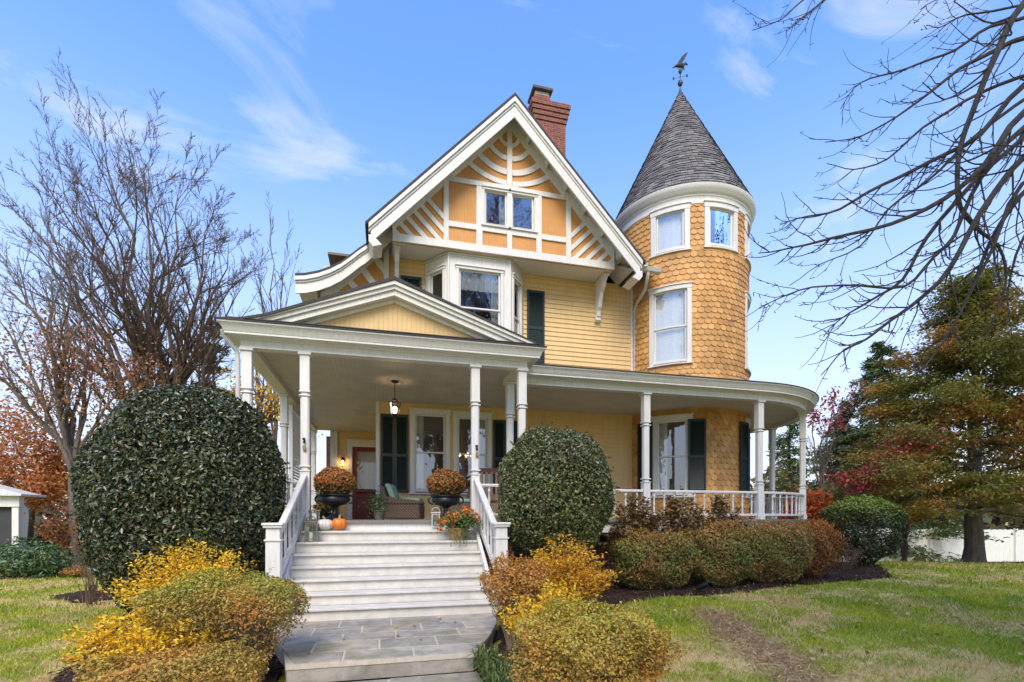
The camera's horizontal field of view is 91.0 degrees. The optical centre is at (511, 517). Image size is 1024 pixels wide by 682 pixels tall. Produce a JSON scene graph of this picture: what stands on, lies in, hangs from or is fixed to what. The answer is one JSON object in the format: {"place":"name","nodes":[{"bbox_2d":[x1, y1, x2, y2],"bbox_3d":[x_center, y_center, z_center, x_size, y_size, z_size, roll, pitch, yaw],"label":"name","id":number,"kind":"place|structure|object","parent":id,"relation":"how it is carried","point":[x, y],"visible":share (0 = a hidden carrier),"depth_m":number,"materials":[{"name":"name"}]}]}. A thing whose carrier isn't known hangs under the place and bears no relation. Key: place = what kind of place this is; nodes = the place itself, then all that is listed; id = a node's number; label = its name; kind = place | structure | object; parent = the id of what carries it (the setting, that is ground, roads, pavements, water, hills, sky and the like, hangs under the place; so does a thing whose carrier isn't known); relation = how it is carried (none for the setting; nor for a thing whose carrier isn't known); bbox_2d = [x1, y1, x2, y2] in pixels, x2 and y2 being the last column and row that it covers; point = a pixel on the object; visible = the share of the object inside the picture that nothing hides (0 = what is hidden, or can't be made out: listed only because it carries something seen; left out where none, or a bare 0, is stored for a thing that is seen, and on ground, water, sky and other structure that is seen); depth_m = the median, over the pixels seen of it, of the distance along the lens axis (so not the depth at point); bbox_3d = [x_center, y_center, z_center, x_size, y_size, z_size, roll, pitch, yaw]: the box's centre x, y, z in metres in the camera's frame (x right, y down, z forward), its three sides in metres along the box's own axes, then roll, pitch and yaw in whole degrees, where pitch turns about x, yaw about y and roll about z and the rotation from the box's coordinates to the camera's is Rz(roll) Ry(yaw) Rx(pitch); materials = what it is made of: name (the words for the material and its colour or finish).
{"place":"outdoors","nodes":[
{"label":"outdoors","id":0,"kind":"place"},
{"bbox_2d":[311,503,339,519],"bbox_3d":[-3.629,-0.125,9.782,0.556,0.358,0.391,0,0,-14],"label":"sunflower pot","id":1,"kind":"object","parent":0,"point":[325,509],"visible":0.71,"depth_m":9.67,"materials":[{"name":"black plant"}]},
{"bbox_2d":[354,672,481,681],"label":"path","id":2,"kind":"structure","parent":0,"point":[463,677],"depth_m":5.31,"materials":[{"name":"grey stone"}]},
{"bbox_2d":[0,522,1023,681],"bbox_3d":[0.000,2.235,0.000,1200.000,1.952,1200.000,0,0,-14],"label":"lawn","id":3,"kind":"structure","parent":0,"point":[281,676],"depth_m":6.43,"materials":[{"name":"green plant"}]},
{"bbox_2d":[0,484,46,568],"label":"neighbour house","id":4,"kind":"structure","parent":3,"relation":"on","point":[14,520],"depth_m":17.43,"materials":[{"name":"white paint"}]},
{"bbox_2d":[0,535,81,579],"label":"rhododendron","id":5,"kind":"object","parent":3,"relation":"on","point":[27,566],"visible":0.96,"depth_m":14.37,"materials":[{"name":"green plant"}]},
{"bbox_2d":[0,386,88,557],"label":"japanese maple","id":6,"kind":"object","parent":3,"relation":"on","point":[43,482],"visible":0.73,"depth_m":19.23,"materials":[{"name":"orange plant"}]},
{"bbox_2d":[34,505,73,544],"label":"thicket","id":7,"kind":"object","parent":3,"relation":"on","point":[59,512],"visible":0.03,"depth_m":17.48,"materials":[{"name":"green plant"}]},
{"bbox_2d":[33,492,86,566],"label":"rusty shrub","id":8,"kind":"object","parent":3,"relation":"on","point":[52,534],"visible":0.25,"depth_m":16.60,"materials":[{"name":"orange plant"}]},
{"bbox_2d":[56,565,90,577],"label":"plant","id":9,"kind":"object","parent":3,"relation":"on","point":[75,572],"visible":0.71,"depth_m":14.63,"materials":[{"name":"orange plant"}]},
{"bbox_2d":[63,542,102,606],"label":"twiggy shrub","id":10,"kind":"object","parent":3,"relation":"on","point":[91,589],"visible":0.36,"depth_m":9.13,"materials":[{"name":"brown plant"}]},
{"bbox_2d":[0,180,179,569],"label":"copper leaved tree","id":11,"kind":"object","parent":3,"relation":"on","point":[63,369],"visible":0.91,"depth_m":16.80,"materials":[{"name":"brown plant"}]},
{"bbox_2d":[0,48,278,423],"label":"bare tree","id":12,"kind":"object","parent":3,"relation":"on","point":[184,369],"visible":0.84,"depth_m":19.58,"materials":[{"name":"brown plant"}]},
{"bbox_2d":[50,590,264,625],"bbox_3d":[-6.266,1.589,9.389,7.241,0.070,1.900,0,0,29],"label":"mulch bed","id":13,"kind":"object","parent":3,"relation":"on","point":[74,596],"visible":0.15,"depth_m":10.19,"materials":[{"name":"brown soil"}]},
{"bbox_2d":[49,615,283,681],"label":"mulch bed","id":14,"kind":"object","parent":3,"relation":"on","point":[272,667],"visible":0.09,"depth_m":5.67,"materials":[{"name":"brown soil"}]},
{"bbox_2d":[48,592,233,680],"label":"golden spirea","id":15,"kind":"object","parent":14,"relation":"on","point":[144,637],"visible":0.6,"depth_m":4.61,"materials":[{"name":"yellow plant"}]},
{"bbox_2d":[72,636,272,681],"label":"clipped shrub","id":16,"kind":"object","parent":14,"relation":"on","point":[153,667],"visible":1,"depth_m":3.67,"materials":[{"name":"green plant"}]},
{"bbox_2d":[97,538,256,642],"bbox_3d":[-4.167,0.956,6.508,1.827,1.373,1.296,0,0,-14],"label":"golden spirea","id":17,"kind":"object","parent":14,"relation":"on","point":[182,566],"visible":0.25,"depth_m":6.43,"materials":[{"name":"yellow plant"}]},
{"bbox_2d":[65,379,290,620],"bbox_3d":[-4.957,-0.168,7.730,2.862,3.713,2.564,0,0,-14],"label":"holly bush","id":18,"kind":"object","parent":14,"relation":"on","point":[188,464],"visible":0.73,"depth_m":6.92,"materials":[{"name":"green plant"}]},
{"bbox_2d":[116,562,311,680],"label":"clipped shrub","id":19,"kind":"object","parent":14,"relation":"on","point":[189,594],"visible":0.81,"depth_m":4.89,"materials":[{"name":"green plant"}]},
{"bbox_2d":[187,319,241,396],"bbox_3d":[-17.653,-4.797,30.005,5.738,14.277,5.004,0,0,43],"label":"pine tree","id":20,"kind":"object","parent":3,"relation":"on","point":[214,386],"visible":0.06,"depth_m":29.84,"materials":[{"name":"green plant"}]},
{"bbox_2d":[212,368,322,466],"bbox_3d":[-9.057,-2.970,21.290,3.327,10.155,7.524,0,0,15],"label":"yellow maple","id":21,"kind":"object","parent":3,"relation":"on","point":[259,397],"visible":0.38,"depth_m":19.12,"materials":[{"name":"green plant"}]},
{"bbox_2d":[235,192,303,496],"bbox_3d":[-12.713,-7.669,27.279,3.471,20.038,3.573,0,0,20],"label":"bare tree","id":22,"kind":"object","parent":3,"relation":"on","point":[275,431],"visible":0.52,"depth_m":26.84,"materials":[{"name":"brown plant"}]},
{"bbox_2d":[274,630,494,681],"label":"landing base","id":23,"kind":"object","parent":3,"relation":"on","point":[345,673],"visible":0.28,"depth_m":5.35,"materials":[{"name":"grey stone"}]},
{"bbox_2d":[278,613,496,664],"bbox_3d":[-1.515,1.516,6.450,3.148,0.058,2.231,0,0,-14],"label":"landing","id":24,"kind":"object","parent":23,"relation":"on","point":[297,648],"visible":0.81,"depth_m":6.25,"materials":[{"name":"grey stone"}]},
{"bbox_2d":[273,616,489,669],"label":"landing joints","id":25,"kind":"object","parent":24,"relation":"on","point":[289,664],"visible":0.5,"depth_m":5.39,"materials":[{"name":"grey concrete"}]},
{"bbox_2d":[0,451,1023,549],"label":"woods","id":26,"kind":"object","parent":3,"relation":"on","point":[997,523],"visible":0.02,"depth_m":37.56,"materials":[{"name":"orange plant"}]},
{"bbox_2d":[0,563,1023,676],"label":"fallen leaves","id":27,"kind":"object","parent":3,"relation":"on","point":[712,675],"visible":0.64,"depth_m":6.92,"materials":[{"name":"brown plant"}]},
{"bbox_2d":[214,52,818,622],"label":"victorian house","id":28,"kind":"structure","parent":3,"relation":"on","point":[498,282],"depth_m":13.21,"materials":[{"name":"yellow paint"}]},
{"bbox_2d":[304,516,317,541],"bbox_3d":[-3.398,0.188,8.514,0.224,0.443,0.224,0,0,-23],"label":"lantern","id":29,"kind":"object","parent":28,"relation":"on","point":[310,538],"visible":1,"depth_m":8.46,"materials":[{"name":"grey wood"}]},
{"bbox_2d":[308,505,320,530],"bbox_3d":[-3.446,0.003,8.781,0.174,0.453,0.174,0,0,-31],"label":"lantern","id":30,"kind":"object","parent":28,"relation":"on","point":[312,527],"visible":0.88,"depth_m":8.75,"materials":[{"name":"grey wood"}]},
{"bbox_2d":[317,516,331,529],"bbox_3d":[-3.279,0.091,8.813,0.290,0.249,0.282,0,0,39],"label":"pumpkin","id":31,"kind":"object","parent":28,"relation":"on","point":[324,523],"visible":0.94,"depth_m":8.71,"materials":[{"name":"white food"}]},
{"bbox_2d":[314,494,354,519],"bbox_3d":[-3.288,-0.193,9.337,0.596,0.485,0.596,0,0,31],"label":"iron urn","id":32,"kind":"object","parent":28,"relation":"on","point":[334,501],"visible":0.94,"depth_m":9.19,"materials":[{"name":"black metal"}]},
{"bbox_2d":[313,466,356,493],"bbox_3d":[-3.273,-0.669,9.341,0.776,0.568,0.766,0,0,-14],"label":"chrysanthemum","id":33,"kind":"object","parent":32,"relation":"on","point":[332,480],"visible":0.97,"depth_m":9.11,"materials":[{"name":"orange plant"}]},
{"bbox_2d":[332,515,346,529],"bbox_3d":[-3.036,0.079,8.854,0.263,0.270,0.270,0,0,10],"label":"pumpkin","id":34,"kind":"object","parent":28,"relation":"on","point":[339,523],"visible":1,"depth_m":8.77,"materials":[{"name":"orange food"}]},
{"bbox_2d":[340,457,344,466],"bbox_3d":[-5.893,-1.945,17.533,0.180,0.350,0.270,0,0,-14],"label":"wall lantern","id":35,"kind":"object","parent":28,"relation":"attached to","point":[342,459],"depth_m":17.48,"materials":[{"name":"black metal"}]},
{"bbox_2d":[353,447,375,518],"bbox_3d":[-5.188,-1.225,17.924,0.920,2.530,0.160,0,0,-14],"label":"front door","id":36,"kind":"structure","parent":28,"relation":"in","point":[364,458],"depth_m":17.92,"materials":[{"name":"red paint"}]},
{"bbox_2d":[358,483,397,519],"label":"potted fern","id":37,"kind":"object","parent":28,"relation":"on","point":[379,515],"visible":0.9,"depth_m":11.81,"materials":[{"name":"green plant"}]},
{"bbox_2d":[389,380,400,418],"bbox_3d":[-2.608,-2.620,11.203,0.266,0.840,0.235,0,0,-14],"label":"hanging lantern","id":38,"kind":"object","parent":28,"relation":"hanging from","point":[393,409],"visible":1,"depth_m":11.17,"materials":[{"name":"black metal"}]},
{"bbox_2d":[379,483,424,518],"bbox_3d":[-2.644,-0.390,12.188,0.958,0.840,0.740,0,0,0],"label":"wicker armchair","id":39,"kind":"object","parent":28,"relation":"on","point":[405,508],"visible":0.99,"depth_m":11.83,"materials":[{"name":"brown wicker"}]},
{"bbox_2d":[409,407,450,493],"bbox_3d":[-2.212,-1.770,13.577,1.130,2.290,0.326,0,0,-14],"label":"window","id":40,"kind":"structure","parent":28,"relation":"in","point":[416,414],"depth_m":13.59,"materials":[{"name":"white paint"}]},
{"bbox_2d":[431,507,440,529],"bbox_3d":[-1.403,0.018,9.271,0.174,0.423,0.174,0,0,-9],"label":"lantern","id":41,"kind":"object","parent":28,"relation":"on","point":[436,523],"visible":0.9,"depth_m":9.21,"materials":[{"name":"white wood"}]},
{"bbox_2d":[426,264,445,298],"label":"bay window","id":42,"kind":"structure","parent":28,"relation":"in","point":[440,269],"depth_m":13.19,"materials":[{"name":"white paint"}]},
{"bbox_2d":[428,495,463,517],"bbox_3d":[-1.292,-0.193,9.846,0.596,0.485,0.596,0,0,31],"label":"iron urn","id":43,"kind":"object","parent":28,"relation":"on","point":[445,501],"visible":0.88,"depth_m":9.66,"materials":[{"name":"black metal"}]},
{"bbox_2d":[426,468,466,494],"bbox_3d":[-1.276,-0.674,9.849,0.799,0.575,0.798,0,0,-14],"label":"chrysanthemum","id":44,"kind":"object","parent":43,"relation":"on","point":[439,481],"visible":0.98,"depth_m":9.62,"materials":[{"name":"orange plant"}]},
{"bbox_2d":[440,487,469,517],"bbox_3d":[-1.259,-0.350,11.650,0.756,0.760,0.600,0,0,-14],"label":"patio chair","id":45,"kind":"object","parent":28,"relation":"on","point":[457,507],"visible":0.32,"depth_m":11.39,"materials":[{"name":"brown wicker"}]},
{"bbox_2d":[430,505,482,547],"bbox_3d":[-0.913,0.147,9.150,1.148,0.774,0.871,0,0,-14],"label":"flower basket","id":46,"kind":"object","parent":28,"relation":"on","point":[458,532],"visible":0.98,"depth_m":9.01,"materials":[{"name":"orange plant"}]},
{"bbox_2d":[459,427,470,460],"bbox_3d":[-1.400,-2.216,15.123,0.419,1.007,0.440,0,0,-14],"label":"chandelier","id":47,"kind":"object","parent":28,"relation":"hanging from","point":[465,456],"visible":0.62,"depth_m":15.11,"materials":[{"name":"gold metal"}]},
{"bbox_2d":[452,410,492,494],"bbox_3d":[-1.098,-1.760,13.861,1.130,2.270,0.326,0,0,-14],"label":"window","id":48,"kind":"structure","parent":28,"relation":"in","point":[485,418],"depth_m":13.87,"materials":[{"name":"white paint"}]},
{"bbox_2d":[455,263,504,326],"bbox_3d":[-0.855,-5.600,13.213,1.320,1.870,0.301,0,0,-14],"label":"bay window","id":49,"kind":"structure","parent":28,"relation":"in","point":[468,277],"depth_m":13.25,"materials":[{"name":"white paint"}]},
{"bbox_2d":[479,468,501,502],"bbox_3d":[-0.463,-0.534,10.915,0.630,1.162,0.888,0,0,1],"label":"rocking chair","id":50,"kind":"object","parent":28,"relation":"on","point":[490,471],"visible":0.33,"depth_m":11.28,"materials":[{"name":"red wood"}]},
{"bbox_2d":[481,184,510,228],"bbox_3d":[-0.436,-8.052,13.165,0.788,1.035,0.301,0,0,-14],"label":"attic window","id":51,"kind":"structure","parent":28,"relation":"in","point":[502,191],"depth_m":13.13,"materials":[{"name":"white paint"}]},
{"bbox_2d":[512,272,523,334],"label":"bay window","id":52,"kind":"structure","parent":28,"relation":"in","point":[515,279],"depth_m":13.94,"materials":[{"name":"white paint"}]},
{"bbox_2d":[509,189,537,232],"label":"attic window","id":53,"kind":"structure","parent":28,"relation":"in","point":[514,193],"depth_m":13.25,"materials":[{"name":"white paint"}]},
{"bbox_2d":[647,281,692,368],"bbox_3d":[4.464,-5.410,14.211,1.254,2.250,0.268,0,0,27],"label":"tower window","id":54,"kind":"structure","parent":28,"relation":"in","point":[670,305],"depth_m":14.25,"materials":[{"name":"white glass"}]},
{"bbox_2d":[649,201,691,258],"bbox_3d":[4.460,-8.090,14.204,1.159,1.330,0.254,0,0,27],"label":"tower window","id":55,"kind":"structure","parent":28,"relation":"in","point":[670,224],"depth_m":14.24,"materials":[{"name":"white paint"}]},
{"bbox_2d":[650,413,693,497],"bbox_3d":[4.522,-1.725,14.220,1.192,2.320,0.345,0,0,25],"label":"tower window","id":56,"kind":"structure","parent":28,"relation":"in","point":[660,422],"depth_m":14.34,"materials":[{"name":"white paint"}]},
{"bbox_2d":[703,199,739,253],"bbox_3d":[5.852,-8.120,14.076,1.186,1.310,0.257,0,0,-14],"label":"tower window","id":57,"kind":"structure","parent":28,"relation":"in","point":[726,213],"depth_m":14.05,"materials":[{"name":"white paint"}]},
{"bbox_2d":[744,212,751,274],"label":"tower window","id":58,"kind":"structure","parent":28,"relation":"in","point":[747,219],"depth_m":14.61,"materials":[{"name":"white paint"}]},
{"bbox_2d":[744,291,751,377],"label":"tower window","id":59,"kind":"structure","parent":28,"relation":"in","point":[748,299],"depth_m":14.55,"materials":[{"name":"white paint"}]},
{"bbox_2d":[745,418,751,498],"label":"tower window","id":60,"kind":"structure","parent":28,"relation":"in","point":[747,420],"depth_m":14.67,"materials":[{"name":"white paint"}]},
{"bbox_2d":[520,530,621,612],"bbox_3d":[0.759,0.879,6.894,1.511,1.425,1.088,0,0,-14],"label":"golden spirea","id":61,"kind":"object","parent":3,"relation":"on","point":[584,576],"visible":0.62,"depth_m":6.80,"materials":[{"name":"yellow plant"}]},
{"bbox_2d":[498,587,691,681],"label":"clipped shrub","id":62,"kind":"object","parent":3,"relation":"on","point":[546,650],"visible":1,"depth_m":3.93,"materials":[{"name":"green plant"}]},
{"bbox_2d":[480,562,891,681],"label":"mulch bed","id":63,"kind":"object","parent":3,"relation":"on","point":[619,588],"visible":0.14,"depth_m":9.81,"materials":[{"name":"brown soil"}]},
{"bbox_2d":[42,561,897,681],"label":"mulch chips","id":64,"kind":"object","parent":63,"relation":"on","point":[886,570],"visible":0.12,"depth_m":9.47,"materials":[{"name":"brown wood"}]},
{"bbox_2d":[463,642,527,681],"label":"lily turf","id":65,"kind":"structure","parent":63,"relation":"on","point":[488,666],"depth_m":5.16,"materials":[{"name":"green plant"}]},
{"bbox_2d":[477,550,554,650],"bbox_3d":[0.056,1.037,6.329,0.974,1.261,0.911,0,0,-14],"label":"clipped shrub","id":66,"kind":"object","parent":63,"relation":"on","point":[506,581],"visible":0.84,"depth_m":6.19,"materials":[{"name":"orange plant"}]},
{"bbox_2d":[495,577,586,665],"bbox_3d":[0.358,1.143,5.336,1.070,1.035,0.922,0,0,-14],"label":"golden spirea","id":67,"kind":"object","parent":63,"relation":"on","point":[510,620],"visible":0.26,"depth_m":5.35,"materials":[{"name":"yellow plant"}]},
{"bbox_2d":[495,422,620,588],"bbox_3d":[0.816,-0.037,8.763,2.173,3.193,2.140,0,0,-14],"label":"holly bush","id":68,"kind":"object","parent":63,"relation":"on","point":[551,484],"visible":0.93,"depth_m":8.10,"materials":[{"name":"green plant"}]},
{"bbox_2d":[597,494,670,585],"bbox_3d":[2.450,0.456,10.044,1.575,1.882,0.782,0,0,-14],"label":"foundation shrub","id":69,"kind":"object","parent":63,"relation":"on","point":[638,517],"visible":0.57,"depth_m":9.95,"materials":[{"name":"brown plant"}]},
{"bbox_2d":[608,525,701,588],"bbox_3d":[2.830,0.781,9.775,2.074,1.297,1.343,0,0,-14],"label":"hedge mound","id":70,"kind":"object","parent":63,"relation":"on","point":[670,570],"visible":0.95,"depth_m":9.41,"materials":[{"name":"green plant"}]},
{"bbox_2d":[652,493,712,584],"bbox_3d":[3.456,0.446,10.248,1.625,1.882,0.737,0,0,-14],"label":"foundation shrub","id":71,"kind":"object","parent":63,"relation":"on","point":[672,517],"visible":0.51,"depth_m":10.12,"materials":[{"name":"brown plant"}]},
{"bbox_2d":[697,581,708,591],"bbox_3d":[3.518,1.277,9.281,0.216,0.240,0.124,0,0,22],"label":"garden spotlight","id":72,"kind":"object","parent":63,"relation":"on","point":[703,585],"visible":0.95,"depth_m":9.25,"materials":[{"name":"black metal"}]},
{"bbox_2d":[691,493,750,583],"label":"foundation shrub","id":73,"kind":"object","parent":63,"relation":"on","point":[718,509],"visible":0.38,"depth_m":10.27,"materials":[{"name":"brown plant"}]},
{"bbox_2d":[670,517,777,586],"bbox_3d":[4.141,0.702,10.026,2.092,1.420,1.341,0,0,-14],"label":"hedge mound","id":74,"kind":"object","parent":63,"relation":"on","point":[738,567],"visible":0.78,"depth_m":9.71,"materials":[{"name":"green plant"}]},
{"bbox_2d":[738,515,816,582],"bbox_3d":[5.475,0.669,10.397,1.784,1.445,1.294,0,0,-14],"label":"hedge mound","id":75,"kind":"object","parent":63,"relation":"on","point":[784,533],"visible":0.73,"depth_m":10.09,"materials":[{"name":"green plant"}]},
{"bbox_2d":[781,517,849,577],"bbox_3d":[6.567,0.675,10.972,1.175,1.375,1.281,0,0,-14],"label":"hedge mound","id":76,"kind":"object","parent":63,"relation":"on","point":[820,558],"visible":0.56,"depth_m":10.66,"materials":[{"name":"brown plant"}]},
{"bbox_2d":[833,542,867,570],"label":"twiggy shrub","id":77,"kind":"object","parent":63,"relation":"on","point":[844,564],"visible":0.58,"depth_m":12.11,"materials":[{"name":"grey plant"}]},
{"bbox_2d":[671,607,875,681],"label":"dead thatch","id":78,"kind":"object","parent":3,"relation":"on","point":[777,654],"visible":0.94,"depth_m":5.97,"materials":[{"name":"brown plant"}]},
{"bbox_2d":[749,461,809,555],"bbox_3d":[11.205,-0.204,21.016,3.292,4.307,3.239,0,0,-14],"label":"shrub","id":79,"kind":"object","parent":3,"relation":"on","point":[792,485],"visible":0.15,"depth_m":20.71,"materials":[{"name":"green plant"}]},
{"bbox_2d":[753,421,836,558],"bbox_3d":[15.165,-1.547,27.011,5.534,7.995,5.602,0,0,19],"label":"spruce tree","id":80,"kind":"object","parent":3,"relation":"on","point":[783,452],"visible":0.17,"depth_m":26.78,"materials":[{"name":"green plant"}]},
{"bbox_2d":[766,485,845,554],"bbox_3d":[10.214,0.244,17.510,3.481,2.731,2.120,0,0,-14],"label":"burning bush","id":81,"kind":"object","parent":3,"relation":"on","point":[818,503],"visible":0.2,"depth_m":17.19,"materials":[{"name":"red plant"}]},
{"bbox_2d":[795,379,871,553],"bbox_3d":[11.969,-1.596,18.951,2.390,7.065,1.420,0,0,25],"label":"red leaved sapling","id":82,"kind":"object","parent":3,"relation":"on","point":[821,471],"visible":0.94,"depth_m":18.96,"materials":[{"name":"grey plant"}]},
{"bbox_2d":[818,492,908,566],"bbox_3d":[9.011,0.329,12.993,1.880,1.953,1.820,0,0,-14],"label":"clipped shrub","id":83,"kind":"object","parent":3,"relation":"on","point":[869,544],"visible":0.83,"depth_m":12.51,"materials":[{"name":"green plant"}]},
{"bbox_2d":[806,398,920,528],"bbox_3d":[18.747,-1.958,28.176,8.495,9.349,8.090,0,0,-14],"label":"spruce tree","id":84,"kind":"object","parent":3,"relation":"on","point":[847,415],"visible":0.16,"depth_m":27.61,"materials":[{"name":"green plant"}]},
{"bbox_2d":[730,0,1023,403],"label":"overhanging tree","id":85,"kind":"object","parent":3,"relation":"on","point":[996,155],"visible":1,"depth_m":7.00,"materials":[{"name":"brown plant"}]},
{"bbox_2d":[818,423,957,549],"bbox_3d":[11.072,-0.608,14.730,3.447,4.367,1.650,0,0,17],"label":"red dogwood","id":86,"kind":"object","parent":3,"relation":"on","point":[840,478],"visible":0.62,"depth_m":14.80,"materials":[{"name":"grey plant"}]},
{"bbox_2d":[779,340,1010,561],"bbox_3d":[19.197,-3.391,27.233,10.546,12.322,9.862,0,0,27],"label":"spruce tree","id":87,"kind":"object","parent":3,"relation":"on","point":[879,351],"visible":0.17,"depth_m":26.63,"materials":[{"name":"green plant"}]},
{"bbox_2d":[896,484,910,561],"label":"crape myrtle","id":88,"kind":"object","parent":3,"relation":"on","point":[904,549],"visible":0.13,"depth_m":18.46,"materials":[{"name":"brown plant"}]},
{"bbox_2d":[807,256,1023,561],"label":"spreading tree","id":89,"kind":"object","parent":3,"relation":"on","point":[960,400],"visible":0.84,"depth_m":15.37,"materials":[{"name":"green plant"}]},
{"bbox_2d":[839,528,1023,561],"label":"board fence","id":90,"kind":"object","parent":3,"relation":"on","point":[1011,549],"visible":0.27,"depth_m":24.95,"materials":[{"name":"white paint"}]},
{"bbox_2d":[0,0,1023,520],"label":"sky","id":91,"kind":"structure","parent":0,"point":[330,109],"materials":[{"name":"blue"}]}
]}

